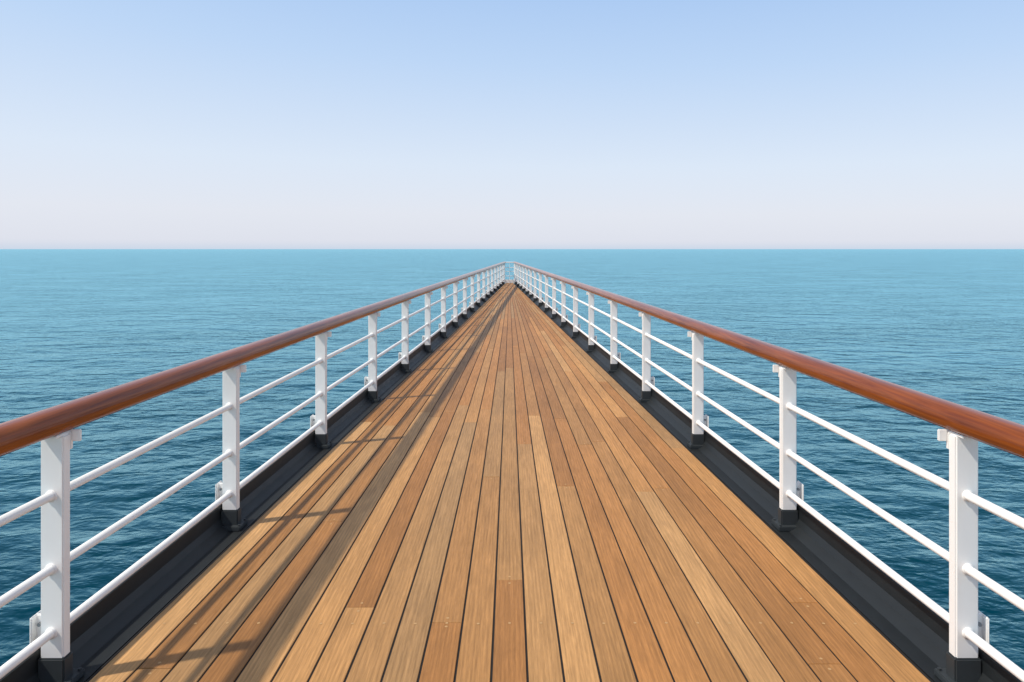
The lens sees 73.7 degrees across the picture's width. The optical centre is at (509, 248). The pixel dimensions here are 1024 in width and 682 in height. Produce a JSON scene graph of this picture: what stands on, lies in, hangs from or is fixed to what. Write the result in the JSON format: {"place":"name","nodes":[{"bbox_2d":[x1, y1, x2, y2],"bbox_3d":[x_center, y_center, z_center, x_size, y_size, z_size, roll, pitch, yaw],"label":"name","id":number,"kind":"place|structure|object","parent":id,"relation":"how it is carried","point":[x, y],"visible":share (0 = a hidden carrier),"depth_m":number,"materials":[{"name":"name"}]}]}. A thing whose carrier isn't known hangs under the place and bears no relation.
{"place":"outdoors","nodes":[
{"label":"outdoors","id":0,"kind":"place"},
{"bbox_2d":[0,283,1021,681],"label":"ship deck","id":1,"kind":"structure","parent":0,"point":[508,483],"depth_m":3.80,"materials":[{"name":"brown wood"}]},
{"bbox_2d":[0,261,505,681],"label":"ship railing","id":2,"kind":"object","parent":1,"relation":"attached to","point":[54,431],"visible":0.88,"depth_m":3.45,"materials":[{"name":"white metal"}]},
{"bbox_2d":[513,261,1023,681],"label":"ship railing","id":3,"kind":"object","parent":1,"relation":"attached to","point":[964,431],"visible":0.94,"depth_m":3.41,"materials":[{"name":"white metal"}]},
{"bbox_2d":[0,249,1023,669],"bbox_3d":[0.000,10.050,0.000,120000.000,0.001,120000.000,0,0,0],"label":"sea","id":4,"kind":"structure","parent":0,"point":[938,323],"depth_m":65.65,"materials":[{"name":"liquid"}]},
{"bbox_3d":[0.000,6.425,13.550,4.912,9.250,43.100,0,0,0],"label":"ship","id":5,"kind":"object","parent":4,"relation":"on","visible":0},
{"bbox_2d":[504,262,514,282],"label":"bow gate","id":6,"kind":"structure","parent":5,"relation":"attached to","point":[509,280],"depth_m":35.10,"materials":[{"name":"white metal"}]},
{"bbox_2d":[0,0,1023,248],"label":"sky","id":7,"kind":"structure","parent":0,"point":[125,124],"materials":[{"name":"blue"}]}
]}

